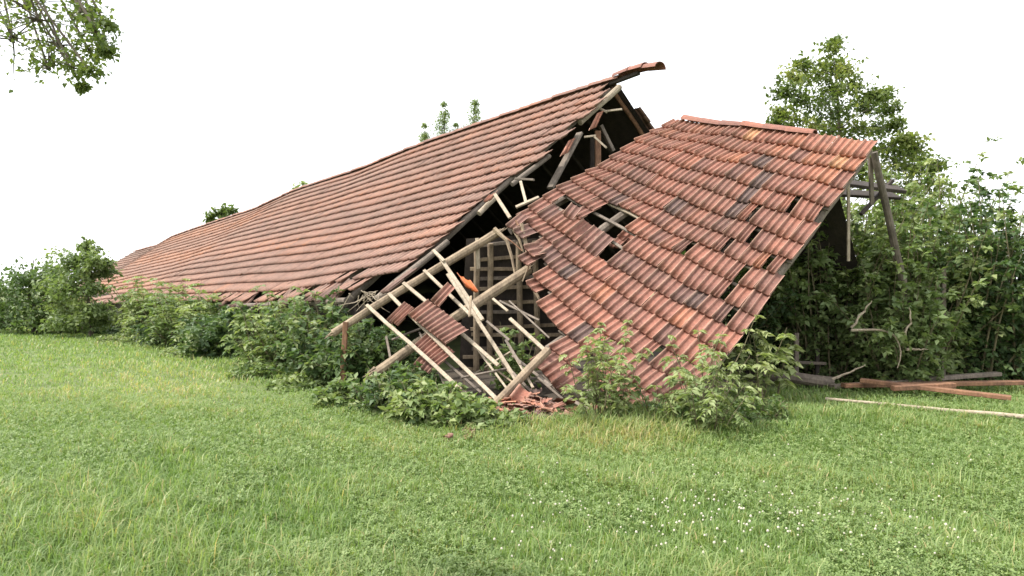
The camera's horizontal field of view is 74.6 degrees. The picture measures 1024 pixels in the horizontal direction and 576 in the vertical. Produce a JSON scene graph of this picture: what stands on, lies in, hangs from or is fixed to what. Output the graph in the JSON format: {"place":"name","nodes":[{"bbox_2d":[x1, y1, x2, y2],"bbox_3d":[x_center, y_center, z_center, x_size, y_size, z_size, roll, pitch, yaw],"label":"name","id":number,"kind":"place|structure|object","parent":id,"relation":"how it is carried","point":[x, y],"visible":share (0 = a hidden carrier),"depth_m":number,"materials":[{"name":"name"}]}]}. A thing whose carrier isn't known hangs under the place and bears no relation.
{"place":"outdoors","nodes":[
{"label":"outdoors","id":0,"kind":"place"},
{"bbox_2d":[0,290,1023,575],"bbox_3d":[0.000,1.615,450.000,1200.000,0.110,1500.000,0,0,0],"label":"ground","id":1,"kind":"structure","parent":0,"point":[406,326],"depth_m":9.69,"materials":[{"name":"green plant"}]},
{"bbox_2d":[0,252,83,334],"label":"young tree","id":2,"kind":"object","parent":1,"relation":"on","point":[27,311],"visible":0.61,"depth_m":23.35,"materials":[{"name":"green plant"}]},
{"bbox_2d":[0,0,123,95],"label":"leafy tree","id":3,"kind":"object","parent":1,"relation":"on","point":[89,15],"visible":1,"depth_m":3.19,"materials":[{"name":"green plant"}]},
{"bbox_2d":[31,236,123,336],"bbox_3d":[-14.447,-0.003,21.987,3.534,3.413,2.639,0,0,15],"label":"young tree","id":4,"kind":"object","parent":1,"relation":"on","point":[89,267],"visible":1,"depth_m":21.55,"materials":[{"name":"green plant"}]},
{"bbox_2d":[35,301,124,334],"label":"bush","id":5,"kind":"object","parent":1,"relation":"on","point":[64,331],"visible":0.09,"depth_m":23.62,"materials":[{"name":"green plant"}]},
{"bbox_2d":[85,326,125,334],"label":"bush","id":6,"kind":"object","parent":1,"relation":"on","point":[111,330],"visible":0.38,"depth_m":22.67,"materials":[{"name":"green plant"}]},
{"bbox_2d":[87,331,151,344],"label":"weed clump","id":7,"kind":"object","parent":1,"relation":"on","point":[116,338],"visible":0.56,"depth_m":19.57,"materials":[{"name":"green plant"}]},
{"bbox_2d":[105,274,190,336],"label":"bush","id":8,"kind":"object","parent":1,"relation":"on","point":[128,309],"visible":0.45,"depth_m":20.84,"materials":[{"name":"green plant"}]},
{"bbox_2d":[129,315,177,346],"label":"bush","id":9,"kind":"object","parent":1,"relation":"on","point":[142,333],"visible":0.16,"depth_m":18.55,"materials":[{"name":"green plant"}]},
{"bbox_2d":[121,280,245,348],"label":"bush","id":10,"kind":"object","parent":1,"relation":"on","point":[172,326],"visible":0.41,"depth_m":17.99,"materials":[{"name":"green plant"}]},
{"bbox_2d":[157,340,209,357],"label":"weed clump","id":11,"kind":"object","parent":1,"relation":"on","point":[174,352],"visible":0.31,"depth_m":15.88,"materials":[{"name":"green plant"}]},
{"bbox_2d":[178,303,237,343],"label":"bush","id":12,"kind":"object","parent":1,"relation":"on","point":[184,319],"visible":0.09,"depth_m":16.92,"materials":[{"name":"green plant"}]},
{"bbox_2d":[175,303,262,358],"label":"bush","id":13,"kind":"object","parent":1,"relation":"on","point":[207,339],"visible":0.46,"depth_m":15.55,"materials":[{"name":"green plant"}]},
{"bbox_2d":[201,203,238,223],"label":"round tree","id":14,"kind":"object","parent":1,"relation":"on","point":[224,210],"visible":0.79,"depth_m":57.80,"materials":[{"name":"green plant"}]},
{"bbox_2d":[222,357,288,380],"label":"weed clump","id":15,"kind":"object","parent":1,"relation":"on","point":[247,368],"visible":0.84,"depth_m":12.34,"materials":[{"name":"green plant"}]},
{"bbox_2d":[218,284,335,368],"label":"bush","id":16,"kind":"object","parent":1,"relation":"on","point":[256,347],"visible":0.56,"depth_m":13.40,"materials":[{"name":"green plant"}]},
{"bbox_2d":[257,314,320,353],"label":"bush","id":17,"kind":"object","parent":1,"relation":"on","point":[277,332],"visible":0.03,"depth_m":13.65,"materials":[{"name":"green plant"}]},
{"bbox_2d":[262,369,330,391],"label":"weed clump","id":18,"kind":"object","parent":1,"relation":"on","point":[298,380],"visible":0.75,"depth_m":10.75,"materials":[{"name":"green plant"}]},
{"bbox_2d":[290,180,307,189],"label":"round tree","id":19,"kind":"object","parent":1,"relation":"on","point":[302,183],"visible":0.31,"depth_m":52.18,"materials":[{"name":"green plant"}]},
{"bbox_2d":[264,286,388,377],"bbox_3d":[-3.296,0.823,12.315,2.242,1.767,2.472,0,0,0],"label":"bush","id":20,"kind":"object","parent":1,"relation":"on","point":[300,340],"visible":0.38,"depth_m":11.89,"materials":[{"name":"green plant"}]},
{"bbox_2d":[310,372,369,409],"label":"weed clump","id":21,"kind":"object","parent":1,"relation":"on","point":[338,393],"visible":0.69,"depth_m":9.07,"materials":[{"name":"green plant"}]},
{"bbox_2d":[340,322,348,380],"bbox_3d":[-2.628,1.090,10.499,0.136,1.124,0.081,0,0,0],"label":"prop post","id":22,"kind":"object","parent":1,"relation":"on","point":[344,336],"visible":0.61,"depth_m":10.46,"materials":[{"name":"brown wood"}]},
{"bbox_2d":[287,314,417,384],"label":"bush","id":23,"kind":"object","parent":1,"relation":"on","point":[367,354],"visible":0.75,"depth_m":10.83,"materials":[{"name":"green plant"}]},
{"bbox_2d":[43,61,711,328],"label":"barn","id":24,"kind":"structure","parent":1,"relation":"on","point":[386,224],"depth_m":18.03,"materials":[{"name":"tile"}]},
{"bbox_2d":[357,331,419,368],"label":"bush","id":25,"kind":"object","parent":1,"relation":"on","point":[396,341],"visible":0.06,"depth_m":11.87,"materials":[{"name":"green plant"}]},
{"bbox_2d":[347,366,447,416],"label":"weed clump","id":26,"kind":"object","parent":1,"relation":"on","point":[379,389],"visible":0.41,"depth_m":8.49,"materials":[{"name":"green plant"}]},
{"bbox_2d":[372,360,445,387],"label":"weed clump","id":27,"kind":"object","parent":1,"relation":"on","point":[426,374],"visible":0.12,"depth_m":9.81,"materials":[{"name":"green plant"}]},
{"bbox_2d":[378,376,464,427],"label":"weed clump","id":28,"kind":"object","parent":1,"relation":"on","point":[415,406],"visible":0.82,"depth_m":7.80,"materials":[{"name":"green plant"}]},
{"bbox_2d":[416,122,429,141],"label":"poplar","id":29,"kind":"object","parent":1,"relation":"on","point":[425,136],"visible":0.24,"depth_m":61.84,"materials":[{"name":"green plant"}]},
{"bbox_2d":[415,100,457,136],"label":"poplar","id":30,"kind":"object","parent":1,"relation":"on","point":[443,115],"visible":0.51,"depth_m":61.73,"materials":[{"name":"green plant"}]},
{"bbox_2d":[429,380,481,398],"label":"weed clump","id":31,"kind":"object","parent":1,"relation":"on","point":[454,383],"visible":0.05,"depth_m":8.74,"materials":[{"name":"green plant"}]},
{"bbox_2d":[428,390,496,431],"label":"weed clump","id":32,"kind":"object","parent":1,"relation":"on","point":[459,409],"visible":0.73,"depth_m":7.49,"materials":[{"name":"green plant"}]},
{"bbox_2d":[461,99,484,127],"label":"poplar","id":33,"kind":"object","parent":1,"relation":"on","point":[475,109],"visible":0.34,"depth_m":61.77,"materials":[{"name":"green plant"}]},
{"bbox_2d":[481,396,502,408],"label":"weed clump","id":34,"kind":"object","parent":1,"relation":"on","point":[499,404],"visible":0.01,"depth_m":8.54,"materials":[{"name":"green plant"}]},
{"bbox_2d":[463,407,528,432],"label":"weed clump","id":35,"kind":"object","parent":1,"relation":"on","point":[500,417],"visible":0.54,"depth_m":7.44,"materials":[{"name":"green plant"}]},
{"bbox_2d":[0,384,1023,575],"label":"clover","id":36,"kind":"object","parent":1,"relation":"on","point":[450,558],"depth_m":5.56,"materials":[{"name":"green plant"}]},
{"bbox_2d":[480,324,544,389],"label":"weed clump","id":37,"kind":"object","parent":1,"relation":"on","point":[517,370],"visible":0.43,"depth_m":10.05,"materials":[{"name":"green plant"}]},
{"bbox_2d":[443,387,606,441],"bbox_3d":[0.047,1.532,8.378,2.735,0.323,2.198,0,0,-29],"label":"rubble","id":38,"kind":"object","parent":1,"relation":"on","point":[528,404],"visible":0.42,"depth_m":8.35,"materials":[{"name":"ceramic"}]},
{"bbox_2d":[509,384,539,403],"bbox_3d":[0.198,1.440,8.723,0.426,0.357,0.273,0,0,16],"label":"roof tile","id":39,"kind":"object","parent":38,"relation":"on","point":[519,392],"visible":0.47,"depth_m":8.77,"materials":[{"name":"ceramic"}]},
{"bbox_2d":[544,403,556,413],"bbox_3d":[0.442,1.558,8.569,0.245,0.190,0.262,0,0,-18],"label":"broken tile","id":40,"kind":"object","parent":38,"relation":"on","point":[551,404],"visible":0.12,"depth_m":8.67,"materials":[{"name":"ceramic"}]},
{"bbox_2d":[324,115,878,409],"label":"fallen roof","id":41,"kind":"structure","parent":1,"relation":"on","point":[729,186],"depth_m":10.21,"materials":[{"name":"tile"}]},
{"bbox_2d":[340,290,389,322],"bbox_3d":[-2.397,0.304,10.868,0.864,0.543,0.423,0,0,0],"label":"twig tangle","id":42,"kind":"object","parent":41,"relation":"hanging from","point":[367,297],"visible":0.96,"depth_m":10.86,"materials":[{"name":"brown wood"}]},
{"bbox_2d":[457,273,477,292],"bbox_3d":[-0.715,-0.087,10.787,0.398,0.328,0.118,0,0,35],"label":"roof tile","id":43,"kind":"object","parent":41,"relation":"hanging from","point":[468,284],"visible":1,"depth_m":10.78,"materials":[{"name":"orange ceramic"}]},
{"bbox_2d":[847,185,849,260],"bbox_3d":[5.306,-1.030,10.601,0.051,1.212,0.035,0,0,0],"label":"hanging lath","id":44,"kind":"object","parent":41,"relation":"hanging from","point":[848,223],"visible":0.81,"depth_m":10.59,"materials":[{"name":"brown wood"}]},
{"bbox_2d":[868,157,873,204],"bbox_3d":[5.586,-1.661,10.451,0.071,0.733,0.188,0,0,37],"label":"hanging board","id":45,"kind":"object","parent":41,"relation":"hanging from","point":[871,181],"visible":0.92,"depth_m":10.43,"materials":[{"name":"grey wood"}]},
{"bbox_2d":[841,179,906,215],"bbox_3d":[5.957,-1.549,11.464,1.511,0.671,0.674,0,0,-6],"label":"slope remnant","id":46,"kind":"object","parent":41,"relation":"attached to","point":[891,189],"visible":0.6,"depth_m":11.38,"materials":[{"name":"grey wood"}]},
{"bbox_2d":[559,332,653,418],"bbox_3d":[1.041,1.105,7.699,1.246,1.175,0.841,0,0,-40],"label":"sapling","id":47,"kind":"object","parent":1,"relation":"on","point":[616,401],"visible":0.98,"depth_m":7.78,"materials":[{"name":"green plant"}]},
{"bbox_2d":[578,318,634,412],"bbox_3d":[1.203,1.029,8.344,0.312,1.324,1.066,0,0,38],"label":"sapling","id":48,"kind":"object","parent":1,"relation":"on","point":[595,330],"visible":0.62,"depth_m":8.32,"materials":[{"name":"green plant"}]},
{"bbox_2d":[622,375,719,425],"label":"weed clump","id":49,"kind":"object","parent":1,"relation":"on","point":[655,406],"visible":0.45,"depth_m":7.89,"materials":[{"name":"green plant"}]},
{"bbox_2d":[646,340,764,434],"bbox_3d":[2.231,1.160,7.714,1.286,1.094,1.271,0,0,-30],"label":"bush","id":50,"kind":"object","parent":1,"relation":"on","point":[682,395],"visible":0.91,"depth_m":7.58,"materials":[{"name":"green plant"}]},
{"bbox_2d":[666,315,765,406],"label":"bush","id":51,"kind":"object","parent":1,"relation":"on","point":[702,346],"visible":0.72,"depth_m":8.31,"materials":[{"name":"green plant"}]},
{"bbox_2d":[716,386,798,425],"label":"weed clump","id":52,"kind":"object","parent":1,"relation":"on","point":[748,413],"visible":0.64,"depth_m":7.99,"materials":[{"name":"green plant"}]},
{"bbox_2d":[720,320,805,401],"bbox_3d":[3.672,0.994,9.318,1.614,1.349,1.268,0,0,-18],"label":"sapling","id":53,"kind":"object","parent":1,"relation":"on","point":[764,352],"visible":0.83,"depth_m":9.13,"materials":[{"name":"green plant"}]},
{"bbox_2d":[762,368,834,388],"bbox_3d":[4.594,1.455,10.805,1.075,0.289,0.199,0,0,23],"label":"log","id":54,"kind":"object","parent":1,"relation":"on","point":[813,380],"visible":0.57,"depth_m":10.67,"materials":[{"name":"grey wood"}]},
{"bbox_2d":[815,349,819,374],"bbox_3d":[5.178,1.341,11.403,0.062,0.619,0.062,0,0,0],"label":"stub post","id":55,"kind":"object","parent":1,"relation":"on","point":[817,367],"visible":0.65,"depth_m":11.37,"materials":[{"name":"brown wood"}]},
{"bbox_2d":[736,176,932,382],"bbox_3d":[5.653,-0.066,11.816,3.174,3.699,3.318,0,0,0],"label":"shrub","id":56,"kind":"object","parent":1,"relation":"on","point":[835,360],"visible":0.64,"depth_m":11.51,"materials":[{"name":"green plant"}]},
{"bbox_2d":[832,365,864,379],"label":"dry branch","id":57,"kind":"object","parent":1,"relation":"on","point":[839,376],"visible":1,"depth_m":10.22,"materials":[{"name":"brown wood"}]},
{"bbox_2d":[763,31,976,225],"bbox_3d":[9.112,-2.171,17.017,6.458,7.754,4.093,0,0,0],"label":"birch tree","id":58,"kind":"object","parent":1,"relation":"on","point":[868,102],"visible":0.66,"depth_m":16.23,"materials":[{"name":"green plant"}]},
{"bbox_2d":[814,195,963,379],"bbox_3d":[6.557,0.016,12.128,2.745,3.403,3.179,0,0,0],"label":"shrub","id":59,"kind":"object","parent":1,"relation":"on","point":[898,207],"visible":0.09,"depth_m":11.49,"materials":[{"name":"green plant"}]},
{"bbox_2d":[812,250,968,391],"bbox_3d":[6.136,0.584,10.963,2.150,2.376,2.058,0,0,-44],"label":"shrub","id":60,"kind":"object","parent":1,"relation":"on","point":[880,361],"visible":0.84,"depth_m":10.60,"materials":[{"name":"green plant"}]},
{"bbox_2d":[851,329,901,367],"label":"dry branch","id":61,"kind":"object","parent":60,"relation":"on","point":[893,335],"visible":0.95,"depth_m":10.21,"materials":[{"name":"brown wood"}]},
{"bbox_2d":[850,301,871,327],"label":"dry branch","id":62,"kind":"object","parent":61,"relation":"on","point":[856,321],"visible":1,"depth_m":10.22,"materials":[{"name":"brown wood"}]},
{"bbox_2d":[904,308,911,334],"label":"dry branch","id":63,"kind":"object","parent":60,"relation":"on","point":[906,328],"visible":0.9,"depth_m":10.22,"materials":[{"name":"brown wood"}]},
{"bbox_2d":[906,348,927,350],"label":"dry branch","id":64,"kind":"object","parent":60,"relation":"on","point":[908,349],"visible":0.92,"depth_m":10.23,"materials":[{"name":"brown wood"}]},
{"bbox_2d":[871,151,911,304],"bbox_3d":[6.229,-0.234,10.745,1.713,3.730,0.145,0,0,-35],"label":"leaning post","id":65,"kind":"object","parent":1,"relation":"on","point":[886,207],"visible":0.46,"depth_m":10.49,"materials":[{"name":"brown wood"}]},
{"bbox_2d":[844,170,950,268],"bbox_3d":[6.957,-0.323,14.028,3.899,4.264,3.445,0,0,0],"label":"shrub","id":66,"kind":"object","parent":1,"relation":"on","point":[874,212],"visible":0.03,"depth_m":13.32,"materials":[{"name":"green plant"}]},
{"bbox_2d":[829,372,1001,388],"bbox_3d":[6.349,1.446,10.549,2.812,0.218,0.144,0,0,-6],"label":"plank","id":67,"kind":"object","parent":1,"relation":"on","point":[966,376],"visible":0.64,"depth_m":10.56,"materials":[{"name":"grey wood"}]},
{"bbox_2d":[825,397,1023,418],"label":"pole","id":68,"kind":"object","parent":1,"relation":"on","point":[1017,416],"visible":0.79,"depth_m":8.45,"materials":[{"name":"brown wood"}]},
{"bbox_2d":[841,380,1023,387],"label":"plank","id":69,"kind":"object","parent":1,"relation":"on","point":[965,383],"visible":0.7,"depth_m":10.21,"materials":[{"name":"brown wood"}]},
{"bbox_2d":[842,199,1023,380],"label":"shrub","id":70,"kind":"object","parent":1,"relation":"on","point":[919,267],"visible":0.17,"depth_m":11.05,"materials":[{"name":"green plant"}]},
{"bbox_2d":[844,136,1023,279],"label":"shrub","id":71,"kind":"object","parent":1,"relation":"on","point":[946,216],"visible":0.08,"depth_m":13.31,"materials":[{"name":"green plant"}]},
{"bbox_2d":[860,378,1011,400],"bbox_3d":[6.013,1.441,9.624,1.828,0.154,0.156,0,0,35],"label":"plank","id":72,"kind":"object","parent":1,"relation":"on","point":[948,390],"visible":0.95,"depth_m":9.46,"materials":[{"name":"brown wood"}]},
{"bbox_2d":[890,382,955,390],"bbox_3d":[5.935,1.424,9.701,0.881,0.116,0.121,0,0,0],"label":"plank","id":73,"kind":"object","parent":72,"relation":"on","point":[916,386],"visible":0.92,"depth_m":9.64,"materials":[{"name":"brown wood"}]},
{"bbox_2d":[934,277,939,370],"bbox_3d":[6.956,0.694,11.001,0.075,1.912,0.056,0,0,0],"label":"fence post","id":74,"kind":"object","parent":1,"relation":"on","point":[937,298],"visible":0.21,"depth_m":10.98,"materials":[{"name":"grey wood"}]},
{"bbox_2d":[940,269,945,380],"bbox_3d":[7.061,0.668,11.000,0.078,1.964,0.056,0,0,0],"label":"fence post","id":75,"kind":"object","parent":1,"relation":"on","point":[943,291],"visible":0.29,"depth_m":10.98,"materials":[{"name":"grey wood"}]},
{"bbox_2d":[903,197,1023,386],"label":"shrub","id":76,"kind":"object","parent":1,"relation":"on","point":[991,343],"visible":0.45,"depth_m":11.16,"materials":[{"name":"green plant"}]},
{"bbox_2d":[910,157,1023,379],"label":"shrub","id":77,"kind":"object","parent":1,"relation":"on","point":[984,227],"visible":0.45,"depth_m":11.32,"materials":[{"name":"green plant"}]},
{"bbox_2d":[0,0,1023,288],"label":"sky","id":78,"kind":"structure","parent":0,"point":[206,104],"materials":[{"name":"white"}]},
{"bbox_2d":[431,349,775,402],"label":"bare earth","id":79,"kind":"structure","parent":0,"point":[488,378],"depth_m":11.02,"materials":[{"name":"brown soil"}]},
{"bbox_2d":[459,234,561,371],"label":"fallen rear slope","id":80,"kind":"structure","parent":79,"relation":"on","point":[496,267],"depth_m":11.88,"materials":[{"name":"brown wood"}]},
{"bbox_2d":[681,247,803,371],"bbox_3d":[3.830,0.457,12.461,2.935,2.538,2.934,0,0,23],"label":"shrub","id":81,"kind":"object","parent":79,"relation":"on","point":[774,306],"visible":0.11,"depth_m":11.58,"materials":[{"name":"green plant"}]},
{"bbox_2d":[725,238,832,370],"bbox_3d":[4.832,0.278,12.333,2.242,2.873,2.191,0,0,-43],"label":"shrub","id":82,"kind":"object","parent":79,"relation":"on","point":[765,308],"visible":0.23,"depth_m":11.86,"materials":[{"name":"green plant"}]},
{"bbox_2d":[793,333,798,372],"bbox_3d":[4.781,1.202,11.303,0.072,0.897,0.072,0,0,0],"label":"stub post","id":83,"kind":"object","parent":79,"relation":"on","point":[796,353],"visible":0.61,"depth_m":11.27,"materials":[{"name":"grey wood"}]},
{"bbox_2d":[799,361,825,364],"bbox_3d":[5.027,1.264,11.351,0.542,0.074,0.054,0,0,0],"label":"rail","id":84,"kind":"object","parent":83,"relation":"attached to","point":[814,363],"visible":0.81,"depth_m":11.33,"materials":[{"name":"grey wood"}]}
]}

